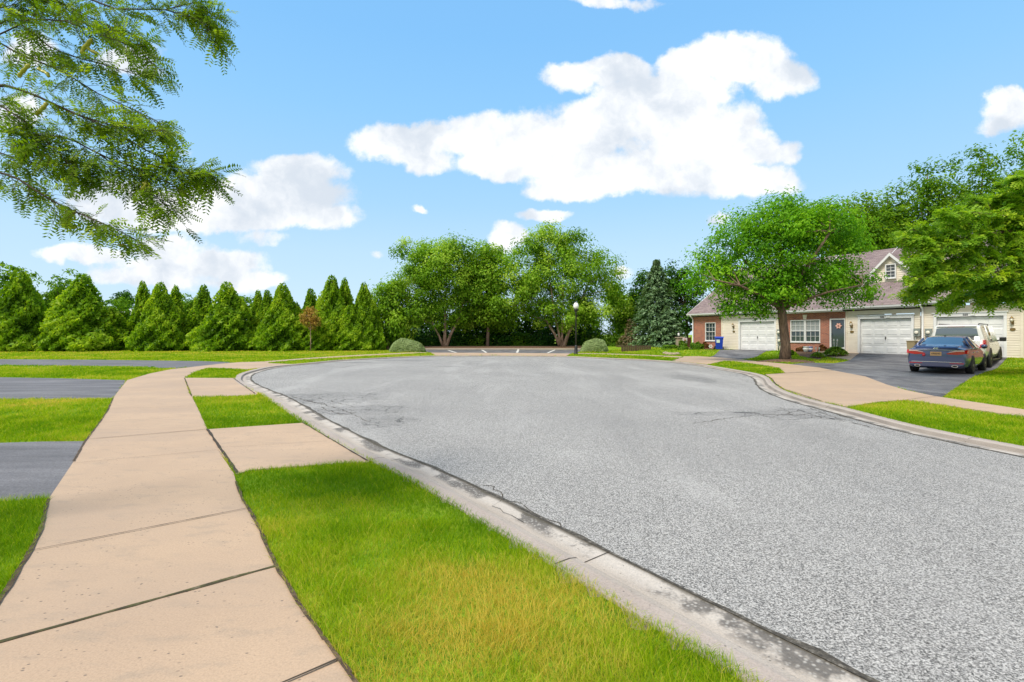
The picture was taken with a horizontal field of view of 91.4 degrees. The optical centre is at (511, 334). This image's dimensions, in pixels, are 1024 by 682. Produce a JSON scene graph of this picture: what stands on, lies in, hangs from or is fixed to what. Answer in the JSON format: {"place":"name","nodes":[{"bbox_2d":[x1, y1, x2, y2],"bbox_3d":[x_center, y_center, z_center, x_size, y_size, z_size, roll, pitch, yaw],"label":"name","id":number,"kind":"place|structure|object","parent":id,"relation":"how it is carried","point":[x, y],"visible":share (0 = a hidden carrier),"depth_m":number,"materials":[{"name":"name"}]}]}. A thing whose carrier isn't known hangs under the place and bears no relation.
{"place":"outdoors","nodes":[
{"label":"outdoors","id":0,"kind":"place"},
{"bbox_2d":[0,441,83,500],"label":"driveway","id":1,"kind":"structure","parent":0,"point":[27,468],"depth_m":5.71,"materials":[{"name":"grey asphalt"}]},
{"bbox_2d":[0,377,124,399],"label":"driveway","id":2,"kind":"structure","parent":0,"point":[45,388],"depth_m":14.16,"materials":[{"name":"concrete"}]},
{"bbox_2d":[0,359,230,367],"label":"driveway","id":3,"kind":"structure","parent":0,"point":[150,363],"depth_m":26.92,"materials":[{"name":"grey asphalt"}]},
{"bbox_2d":[0,361,351,681],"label":"sidewalk","id":4,"kind":"structure","parent":0,"point":[257,626],"depth_m":3.09,"materials":[{"name":"concrete"}]},
{"bbox_2d":[0,565,274,641],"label":"mossy paving joint","id":5,"kind":"object","parent":4,"relation":"on","point":[130,605],"visible":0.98,"depth_m":2.75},
{"bbox_2d":[0,398,358,681],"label":"soil edge","id":6,"kind":"object","parent":4,"relation":"on","point":[9,584],"visible":0.91,"depth_m":3.06,"materials":[{"name":"brown soil"}]},
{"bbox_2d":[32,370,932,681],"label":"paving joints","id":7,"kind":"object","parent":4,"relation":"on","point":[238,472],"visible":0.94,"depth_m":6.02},
{"bbox_2d":[266,352,425,361],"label":"sidewalk","id":8,"kind":"structure","parent":0,"point":[340,356],"depth_m":34.12,"materials":[{"name":"concrete"}]},
{"bbox_2d":[0,335,1023,681],"bbox_3d":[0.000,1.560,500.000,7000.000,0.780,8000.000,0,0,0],"label":"ground","id":9,"kind":"structure","parent":0,"point":[462,613],"depth_m":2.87,"materials":[{"name":"green plant"}]},
{"bbox_2d":[0,261,46,306],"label":"leafy tree","id":10,"kind":"object","parent":9,"relation":"on","point":[4,277],"visible":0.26,"depth_m":61.87,"materials":[{"name":"green plant"}]},
{"bbox_2d":[0,267,47,351],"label":"arborvitae","id":11,"kind":"object","parent":9,"relation":"on","point":[23,307],"visible":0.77,"depth_m":44.97,"materials":[{"name":"green plant"}]},
{"bbox_2d":[42,283,57,314],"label":"leafy tree","id":12,"kind":"object","parent":9,"relation":"on","point":[44,294],"visible":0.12,"depth_m":65.22,"materials":[{"name":"green plant"}]},
{"bbox_2d":[45,268,94,310],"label":"leafy tree","id":13,"kind":"object","parent":9,"relation":"on","point":[60,287],"visible":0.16,"depth_m":63.05,"materials":[{"name":"green plant"}]},
{"bbox_2d":[35,273,122,351],"bbox_3d":[-39.263,-1.860,46.251,8.046,7.848,7.087,0,0,44],"label":"arborvitae","id":14,"kind":"object","parent":9,"relation":"on","point":[75,321],"visible":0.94,"depth_m":44.88,"materials":[{"name":"green plant"}]},
{"bbox_2d":[93,306,130,350],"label":"arborvitae","id":15,"kind":"object","parent":9,"relation":"on","point":[118,318],"visible":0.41,"depth_m":47.16,"materials":[{"name":"green plant"}]},
{"bbox_2d":[105,297,133,322],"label":"leafy tree","id":16,"kind":"object","parent":9,"relation":"on","point":[123,310],"visible":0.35,"depth_m":69.91,"materials":[{"name":"green plant"}]},
{"bbox_2d":[109,290,134,307],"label":"leafy tree","id":17,"kind":"object","parent":9,"relation":"on","point":[126,294],"visible":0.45,"depth_m":89.48,"materials":[{"name":"green plant"}]},
{"bbox_2d":[0,0,245,263],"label":"honey locust tree","id":18,"kind":"object","parent":9,"relation":"on","point":[31,143],"visible":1,"depth_m":3.55,"materials":[{"name":"green plant"}]},
{"bbox_2d":[126,280,150,334],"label":"arborvitae","id":19,"kind":"object","parent":9,"relation":"on","point":[142,296],"visible":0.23,"depth_m":48.95,"materials":[{"name":"green plant"}]},
{"bbox_2d":[123,282,187,351],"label":"arborvitae","id":20,"kind":"object","parent":9,"relation":"on","point":[158,327],"visible":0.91,"depth_m":45.27,"materials":[{"name":"green plant"}]},
{"bbox_2d":[170,284,187,319],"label":"arborvitae","id":21,"kind":"object","parent":9,"relation":"on","point":[176,296],"visible":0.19,"depth_m":48.79,"materials":[{"name":"green plant"}]},
{"bbox_2d":[182,293,193,313],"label":"leafy tree","id":22,"kind":"object","parent":9,"relation":"on","point":[188,304],"visible":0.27,"depth_m":67.42,"materials":[{"name":"green plant"}]},
{"bbox_2d":[176,310,202,350],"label":"arborvitae","id":23,"kind":"object","parent":9,"relation":"on","point":[193,319],"visible":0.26,"depth_m":47.46,"materials":[{"name":"green plant"}]},
{"bbox_2d":[187,284,211,318],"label":"arborvitae","id":24,"kind":"object","parent":9,"relation":"on","point":[202,303],"visible":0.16,"depth_m":49.07,"materials":[{"name":"green plant"}]},
{"bbox_2d":[185,378,256,396],"bbox_3d":[-8.752,1.508,14.797,1.412,0.050,6.909,0,0,-35],"label":"driveway apron","id":25,"kind":"object","parent":9,"relation":"on","point":[208,387],"visible":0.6,"depth_m":14.06,"materials":[{"name":"concrete"}]},
{"bbox_2d":[185,281,256,351],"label":"arborvitae","id":26,"kind":"object","parent":9,"relation":"on","point":[224,324],"visible":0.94,"depth_m":45.58,"materials":[{"name":"green plant"}]},
{"bbox_2d":[249,290,261,316],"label":"arborvitae","id":27,"kind":"object","parent":9,"relation":"on","point":[256,304],"visible":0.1,"depth_m":49.61,"materials":[{"name":"green plant"}]},
{"bbox_2d":[254,290,272,323],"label":"arborvitae","id":28,"kind":"object","parent":9,"relation":"on","point":[267,299],"visible":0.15,"depth_m":49.13,"materials":[{"name":"green plant"}]},
{"bbox_2d":[252,283,306,350],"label":"arborvitae","id":29,"kind":"object","parent":9,"relation":"on","point":[278,330],"visible":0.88,"depth_m":46.13,"materials":[{"name":"green plant"}]},
{"bbox_2d":[209,423,368,473],"bbox_3d":[-3.226,1.508,6.845,1.378,0.050,3.467,0,0,-36],"label":"driveway apron","id":30,"kind":"object","parent":9,"relation":"on","point":[243,454],"visible":0.75,"depth_m":6.58,"materials":[{"name":"concrete"}]},
{"bbox_2d":[298,306,320,350],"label":"sapling","id":31,"kind":"object","parent":9,"relation":"on","point":[309,323],"visible":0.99,"depth_m":45.35,"materials":[{"name":"brown plant"}]},
{"bbox_2d":[302,288,316,318],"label":"arborvitae","id":32,"kind":"object","parent":9,"relation":"on","point":[310,300],"visible":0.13,"depth_m":50.20,"materials":[{"name":"green plant"}]},
{"bbox_2d":[297,309,339,350],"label":"arborvitae","id":33,"kind":"object","parent":9,"relation":"on","point":[315,345],"visible":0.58,"depth_m":46.15,"materials":[{"name":"green plant"}]},
{"bbox_2d":[314,275,350,350],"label":"arborvitae","id":34,"kind":"object","parent":9,"relation":"on","point":[330,302],"visible":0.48,"depth_m":47.34,"materials":[{"name":"green plant"}]},
{"bbox_2d":[339,277,354,306],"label":"arborvitae","id":35,"kind":"object","parent":9,"relation":"on","point":[345,292],"visible":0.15,"depth_m":49.72,"materials":[{"name":"green plant"}]},
{"bbox_2d":[333,305,374,350],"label":"arborvitae","id":36,"kind":"object","parent":9,"relation":"on","point":[351,331],"visible":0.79,"depth_m":46.65,"materials":[{"name":"green plant"}]},
{"bbox_2d":[353,282,386,350],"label":"arborvitae","id":37,"kind":"object","parent":9,"relation":"on","point":[369,319],"visible":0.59,"depth_m":48.26,"materials":[{"name":"green plant"}]},
{"bbox_2d":[368,272,423,348],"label":"birch tree","id":38,"kind":"object","parent":9,"relation":"on","point":[396,324],"visible":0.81,"depth_m":50.81,"materials":[{"name":"green plant"}]},
{"bbox_2d":[389,338,425,351],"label":"clipped shrub","id":39,"kind":"object","parent":9,"relation":"on","point":[401,344],"visible":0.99,"depth_m":42.78,"materials":[{"name":"green plant"}]},
{"bbox_2d":[412,295,448,344],"bbox_3d":[-9.663,-2.098,58.964,6.029,7.222,3.943,0,0,0],"label":"evergreen shrub","id":40,"kind":"object","parent":9,"relation":"on","point":[425,327],"visible":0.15,"depth_m":57.97,"materials":[{"name":"green plant"}]},
{"bbox_2d":[372,229,497,345],"bbox_3d":[-8.432,-4.774,52.140,14.652,12.422,9.002,0,0,-19],"label":"birch tree","id":41,"kind":"object","parent":9,"relation":"on","point":[433,272],"visible":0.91,"depth_m":51.83,"materials":[{"name":"green plant"}]},
{"bbox_2d":[439,305,485,344],"bbox_3d":[-5.875,-1.594,59.108,6.013,6.200,3.428,0,0,0],"label":"evergreen shrub","id":42,"kind":"object","parent":9,"relation":"on","point":[461,330],"visible":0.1,"depth_m":58.24,"materials":[{"name":"green plant"}]},
{"bbox_2d":[463,332,490,345],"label":"shrub","id":43,"kind":"object","parent":9,"relation":"on","point":[474,341],"visible":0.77,"depth_m":55.99,"materials":[{"name":"green plant"}]},
{"bbox_2d":[468,293,516,344],"bbox_3d":[-2.247,-2.065,59.001,6.344,7.141,3.376,0,0,0],"label":"evergreen shrub","id":44,"kind":"object","parent":9,"relation":"on","point":[489,332],"visible":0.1,"depth_m":58.07,"materials":[{"name":"green plant"}]},
{"bbox_2d":[411,345,581,347],"bbox_3d":[-0.800,1.346,53.300,20.400,0.348,5.400,0,0,0],"label":"mulch bed","id":45,"kind":"object","parent":9,"relation":"on","point":[569,346],"visible":0.55,"depth_m":52.21,"materials":[{"name":"brown soil"}]},
{"bbox_2d":[418,329,440,345],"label":"shrub","id":46,"kind":"object","parent":45,"relation":"on","point":[433,340],"visible":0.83,"depth_m":55.62,"materials":[{"name":"green plant"}]},
{"bbox_2d":[446,329,473,345],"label":"shrub","id":47,"kind":"object","parent":45,"relation":"on","point":[456,341],"visible":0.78,"depth_m":55.55,"materials":[{"name":"green plant"}]},
{"bbox_2d":[446,239,528,345],"bbox_3d":[-2.662,-4.621,55.002,8.796,11.775,7.578,0,0,-39],"label":"birch tree","id":48,"kind":"object","parent":45,"relation":"on","point":[496,324],"visible":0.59,"depth_m":53.50,"materials":[{"name":"green plant"}]},
{"bbox_2d":[485,333,513,345],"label":"shrub","id":49,"kind":"object","parent":45,"relation":"on","point":[500,340],"visible":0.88,"depth_m":55.51,"materials":[{"name":"green plant"}]},
{"bbox_2d":[506,330,532,345],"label":"shrub","id":50,"kind":"object","parent":45,"relation":"on","point":[520,342],"visible":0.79,"depth_m":55.95,"materials":[{"name":"green plant"}]},
{"bbox_2d":[525,330,556,345],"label":"shrub","id":51,"kind":"object","parent":45,"relation":"on","point":[540,340],"visible":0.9,"depth_m":55.58,"materials":[{"name":"green plant"}]},
{"bbox_2d":[579,328,602,345],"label":"shrub","id":52,"kind":"object","parent":45,"relation":"on","point":[588,335],"visible":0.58,"depth_m":54.72,"materials":[{"name":"green plant"}]},
{"bbox_2d":[432,353,569,355],"bbox_3d":[-1.278,1.495,38.066,11.414,0.050,5.075,0,0,6],"label":"parking lot apron","id":53,"kind":"object","parent":9,"relation":"on","point":[540,354],"visible":0.86,"depth_m":37.22,"materials":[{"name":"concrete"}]},
{"bbox_2d":[426,349,579,353],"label":"parking lot","id":54,"kind":"structure","parent":9,"relation":"on","point":[491,351],"depth_m":44.12,"materials":[{"name":"grey asphalt"}]},
{"bbox_2d":[425,348,580,349],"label":"parking lot kerb","id":55,"kind":"structure","parent":9,"relation":"on","point":[513,348],"depth_m":50.28,"materials":[{"name":"concrete"}]},
{"bbox_2d":[505,290,542,342],"bbox_3d":[1.173,-2.019,59.019,6.568,7.039,3.462,0,0,0],"label":"evergreen shrub","id":56,"kind":"object","parent":9,"relation":"on","point":[525,328],"visible":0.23,"depth_m":58.10,"materials":[{"name":"green plant"}]},
{"bbox_2d":[528,291,574,345],"bbox_3d":[4.956,-2.478,58.998,6.675,7.940,4.014,0,0,0],"label":"evergreen shrub","id":57,"kind":"object","parent":9,"relation":"on","point":[547,330],"visible":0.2,"depth_m":58.16,"materials":[{"name":"green plant"}]},
{"bbox_2d":[483,219,635,345],"bbox_3d":[4.953,-5.365,52.715,16.103,13.623,8.959,0,0,0],"label":"birch tree","id":58,"kind":"object","parent":9,"relation":"on","point":[529,286],"visible":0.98,"depth_m":51.95,"materials":[{"name":"green plant"}]},
{"bbox_2d":[563,327,584,345],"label":"shrub","id":59,"kind":"object","parent":9,"relation":"on","point":[571,340],"visible":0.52,"depth_m":56.18,"materials":[{"name":"green plant"}]},
{"bbox_2d":[573,302,578,353],"bbox_3d":[4.923,-0.550,38.462,0.430,4.200,0.430,0,0,0],"label":"street lamp","id":60,"kind":"object","parent":9,"relation":"on","point":[575,306],"visible":0.98,"depth_m":38.41,"materials":[{"name":"black metal"}]},
{"bbox_2d":[563,299,604,343],"bbox_3d":[8.403,-1.461,58.922,5.527,6.020,3.370,0,0,0],"label":"evergreen shrub","id":61,"kind":"object","parent":9,"relation":"on","point":[589,327],"visible":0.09,"depth_m":57.92,"materials":[{"name":"green plant"}]},
{"bbox_2d":[580,338,607,351],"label":"clipped shrub","id":62,"kind":"object","parent":9,"relation":"on","point":[595,345],"visible":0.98,"depth_m":43.25,"materials":[{"name":"green plant"}]},
{"bbox_2d":[597,322,618,345],"bbox_3d":[10.415,-0.015,53.958,3.494,2.695,2.712,0,0,0],"label":"shrub","id":63,"kind":"object","parent":9,"relation":"on","point":[607,335],"visible":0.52,"depth_m":53.83,"materials":[{"name":"green plant"}]},
{"bbox_2d":[602,287,638,336],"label":"leafy tree","id":64,"kind":"object","parent":9,"relation":"on","point":[621,326],"visible":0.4,"depth_m":56.14,"materials":[{"name":"green plant"}]},
{"bbox_2d":[609,332,631,345],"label":"shrub","id":65,"kind":"object","parent":9,"relation":"on","point":[615,343],"visible":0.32,"depth_m":52.03,"materials":[{"name":"green plant"}]},
{"bbox_2d":[616,319,647,346],"bbox_3d":[11.927,-0.157,50.062,3.410,2.857,2.715,0,0,0],"label":"brown bush","id":66,"kind":"object","parent":9,"relation":"on","point":[624,336],"visible":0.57,"depth_m":49.56,"materials":[{"name":"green plant"}]},
{"bbox_2d":[621,345,650,351],"bbox_3d":[10.897,1.350,43.905,2.590,0.900,0.120,0,0,0],"label":"wooden fence","id":67,"kind":"object","parent":9,"relation":"on","point":[633,348],"visible":0.56,"depth_m":43.84,"materials":[{"name":"wood"}]},
{"bbox_2d":[623,268,649,330],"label":"leafy tree","id":68,"kind":"object","parent":9,"relation":"on","point":[641,280],"visible":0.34,"depth_m":55.66,"materials":[{"name":"green plant"}]},
{"bbox_2d":[619,259,687,346],"bbox_3d":[14.089,-3.068,49.039,6.417,8.738,6.625,0,0,-23],"label":"blue spruce","id":69,"kind":"object","parent":9,"relation":"on","point":[655,300],"visible":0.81,"depth_m":48.40,"materials":[{"name":"green plant"}]},
{"bbox_2d":[641,306,686,346],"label":"spruce tree","id":70,"kind":"object","parent":9,"relation":"on","point":[667,325],"visible":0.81,"depth_m":46.77,"materials":[{"name":"green plant"}]},
{"bbox_2d":[676,339,688,349],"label":"shrub","id":71,"kind":"object","parent":9,"relation":"on","point":[682,345],"visible":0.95,"depth_m":41.58,"materials":[{"name":"green plant"}]},
{"bbox_2d":[661,259,708,336],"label":"leafy tree","id":72,"kind":"object","parent":9,"relation":"on","point":[685,309],"visible":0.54,"depth_m":49.30,"materials":[{"name":"green plant"}]},
{"bbox_2d":[714,337,723,348],"bbox_3d":[16.389,0.664,39.580,0.700,1.045,0.802,0,0,20],"label":"recycling bin","id":73,"kind":"object","parent":9,"relation":"on","point":[718,342],"visible":0.92,"depth_m":39.26,"materials":[{"name":"plastic"}]},
{"bbox_2d":[686,255,883,350],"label":"row house","id":74,"kind":"structure","parent":9,"relation":"on","point":[709,325],"depth_m":39.77,"materials":[{"name":"brick"}]},
{"bbox_2d":[705,322,715,340],"bbox_3d":[16.476,-0.230,41.509,0.130,1.560,1.100,0,0,-28],"label":"window","id":75,"kind":"structure","parent":74,"relation":"in","point":[710,328],"depth_m":41.56,"materials":[{"name":"white paint"}]},
{"bbox_2d":[741,322,773,349],"bbox_3d":[18.564,0.105,37.812,0.075,2.130,2.870,0,0,-28],"label":"garage door","id":76,"kind":"structure","parent":74,"relation":"in","point":[754,335],"depth_m":37.83,"materials":[{"name":"white paint"}]},
{"bbox_2d":[757,359,814,362],"bbox_3d":[14.903,1.416,27.579,3.161,0.160,2.505,0,0,0],"label":"mulch ring","id":77,"kind":"object","parent":9,"relation":"on","point":[786,360],"visible":0.88,"depth_m":26.97,"materials":[{"name":"brown soil"}]},
{"bbox_2d":[666,186,892,358],"bbox_3d":[14.475,-3.210,27.697,11.920,9.638,6.690,0,0,0],"label":"ash tree","id":78,"kind":"object","parent":77,"relation":"in","point":[800,227],"visible":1,"depth_m":26.86,"materials":[{"name":"green plant"}]},
{"bbox_2d":[795,351,823,359],"bbox_3d":[21.411,1.316,35.272,3.578,0.345,13.785,0,0,34],"label":"planting bed","id":79,"kind":"object","parent":9,"relation":"on","point":[805,354],"visible":0.18,"depth_m":31.87,"materials":[{"name":"brown soil"}]},
{"bbox_2d":[822,339,848,355],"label":"hosta","id":80,"kind":"object","parent":9,"relation":"on","point":[834,350],"visible":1,"depth_m":30.11,"materials":[{"name":"green plant"}]},
{"bbox_2d":[813,196,877,254],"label":"tall tree","id":81,"kind":"object","parent":9,"relation":"on","point":[851,211],"visible":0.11,"depth_m":60.81,"materials":[{"name":"green plant"}]},
{"bbox_2d":[837,189,906,253],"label":"tall tree","id":82,"kind":"object","parent":9,"relation":"on","point":[878,228],"visible":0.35,"depth_m":60.68,"materials":[{"name":"green plant"}]},
{"bbox_2d":[786,233,982,353],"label":"row house","id":83,"kind":"structure","parent":9,"relation":"on","point":[893,331],"depth_m":31.79,"materials":[{"name":"brick"}]},
{"bbox_2d":[790,320,804,342],"bbox_3d":[19.987,-0.240,34.981,0.130,1.580,1.085,0,0,-28],"label":"window","id":84,"kind":"structure","parent":83,"relation":"in","point":[797,327],"depth_m":35.04,"materials":[{"name":"white paint"}]},
{"bbox_2d":[805,319,820,342],"bbox_3d":[20.482,-0.240,34.061,0.130,1.580,1.085,0,0,-28],"label":"window","id":85,"kind":"structure","parent":83,"relation":"in","point":[812,327],"depth_m":34.12,"materials":[{"name":"white paint"}]},
{"bbox_2d":[830,318,844,348],"bbox_3d":[21.264,0.005,32.648,0.150,2.130,0.960,0,0,-28],"label":"storm door","id":86,"kind":"structure","parent":83,"relation":"in","point":[837,326],"depth_m":32.62,"materials":[{"name":"white paint"}]},
{"bbox_2d":[861,318,910,353],"bbox_3d":[22.617,0.105,30.278,0.075,2.130,2.740,0,0,-28],"label":"garage door","id":87,"kind":"structure","parent":83,"relation":"in","point":[881,336],"depth_m":30.29,"materials":[{"name":"white paint"}]},
{"bbox_2d":[869,176,928,250],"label":"tall tree","id":88,"kind":"object","parent":9,"relation":"on","point":[900,217],"visible":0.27,"depth_m":62.84,"materials":[{"name":"green plant"}]},
{"bbox_2d":[888,154,978,237],"bbox_3d":[52.430,-10.448,62.157,8.871,23.256,8.831,0,0,-41],"label":"tall tree","id":89,"kind":"object","parent":9,"relation":"on","point":[925,192],"visible":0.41,"depth_m":61.01,"materials":[{"name":"green plant"}]},
{"bbox_2d":[886,170,1023,317],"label":"honey locust tree","id":90,"kind":"object","parent":9,"relation":"on","point":[930,267],"visible":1,"depth_m":17.00,"materials":[{"name":"green plant"}]},
{"bbox_2d":[924,142,1014,304],"bbox_3d":[56.727,-11.174,61.659,11.146,24.727,9.876,0,0,16],"label":"tall tree","id":91,"kind":"object","parent":9,"relation":"on","point":[981,168],"visible":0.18,"depth_m":61.12,"materials":[{"name":"green plant"}]},
{"bbox_2d":[919,230,1023,357],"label":"row house","id":92,"kind":"structure","parent":9,"relation":"on","point":[1008,323],"depth_m":25.90,"materials":[{"name":"beige"}]},
{"bbox_2d":[937,316,1002,356],"bbox_3d":[24.514,0.105,26.794,0.034,2.130,2.810,0,0,-28],"label":"garage door","id":93,"kind":"structure","parent":92,"relation":"in","point":[996,322],"depth_m":26.31,"materials":[{"name":"white paint"}]},
{"bbox_2d":[974,130,1023,209],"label":"tall tree","id":94,"kind":"object","parent":9,"relation":"on","point":[1010,153],"visible":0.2,"depth_m":60.34,"materials":[{"name":"green plant"}]},
{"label":"planting bed","id":95,"kind":"structure","parent":9,"relation":"on","visible":0},
{"bbox_2d":[690,341,704,349],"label":"shrub","id":96,"kind":"object","parent":95,"relation":"on","point":[697,345],"visible":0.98,"depth_m":40.86,"materials":[{"name":"green plant"}]},
{"bbox_2d":[0,0,1023,334],"label":"sky","id":97,"kind":"structure","parent":0,"point":[354,128],"materials":[{"name":"blue"}]},
{"bbox_2d":[252,356,1023,681],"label":"road","id":98,"kind":"structure","parent":0,"point":[880,554],"depth_m":5.04,"materials":[{"name":"grey asphalt"}]},
{"bbox_2d":[283,394,882,526],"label":"road cracks","id":99,"kind":"object","parent":98,"relation":"on","point":[559,522],"visible":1,"depth_m":8.95,"materials":[{"name":"black asphalt"}]},
{"bbox_2d":[234,355,1023,681],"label":"curb","id":100,"kind":"structure","parent":98,"relation":"on","point":[772,657],"depth_m":3.33,"materials":[{"name":"concrete"}]},
{"bbox_2d":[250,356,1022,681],"bbox_3d":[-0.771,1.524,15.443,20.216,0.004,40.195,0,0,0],"label":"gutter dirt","id":101,"kind":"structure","parent":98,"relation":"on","point":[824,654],"depth_m":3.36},
{"bbox_2d":[711,349,774,358],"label":"driveway","id":102,"kind":"structure","parent":0,"point":[737,353],"depth_m":35.38,"materials":[{"name":"grey asphalt"}]},
{"bbox_2d":[825,352,858,359],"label":"front path","id":103,"kind":"structure","parent":0,"point":[849,356],"depth_m":29.88,"materials":[{"name":"concrete"}]},
{"bbox_2d":[672,356,1023,416],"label":"sidewalk","id":104,"kind":"structure","parent":0,"point":[833,386],"depth_m":13.69,"materials":[{"name":"concrete"}]},
{"bbox_2d":[793,353,1007,396],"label":"driveway","id":105,"kind":"structure","parent":0,"point":[894,370],"depth_m":19.58,"materials":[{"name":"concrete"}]},
{"bbox_2d":[907,335,987,373],"bbox_3d":[17.979,0.760,20.577,4.934,1.470,2.160,0,0,-40],"label":"sedan","id":106,"kind":"object","parent":105,"relation":"on","point":[967,354],"visible":1,"depth_m":19.23,"materials":[{"name":"blue metal"}]},
{"bbox_2d":[932,323,1006,367],"bbox_3d":[21.896,0.484,24.047,5.607,1.992,2.509,0,0,-40],"label":"suv","id":107,"kind":"object","parent":105,"relation":"on","point":[978,335],"visible":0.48,"depth_m":22.32,"materials":[{"name":"white metal"}]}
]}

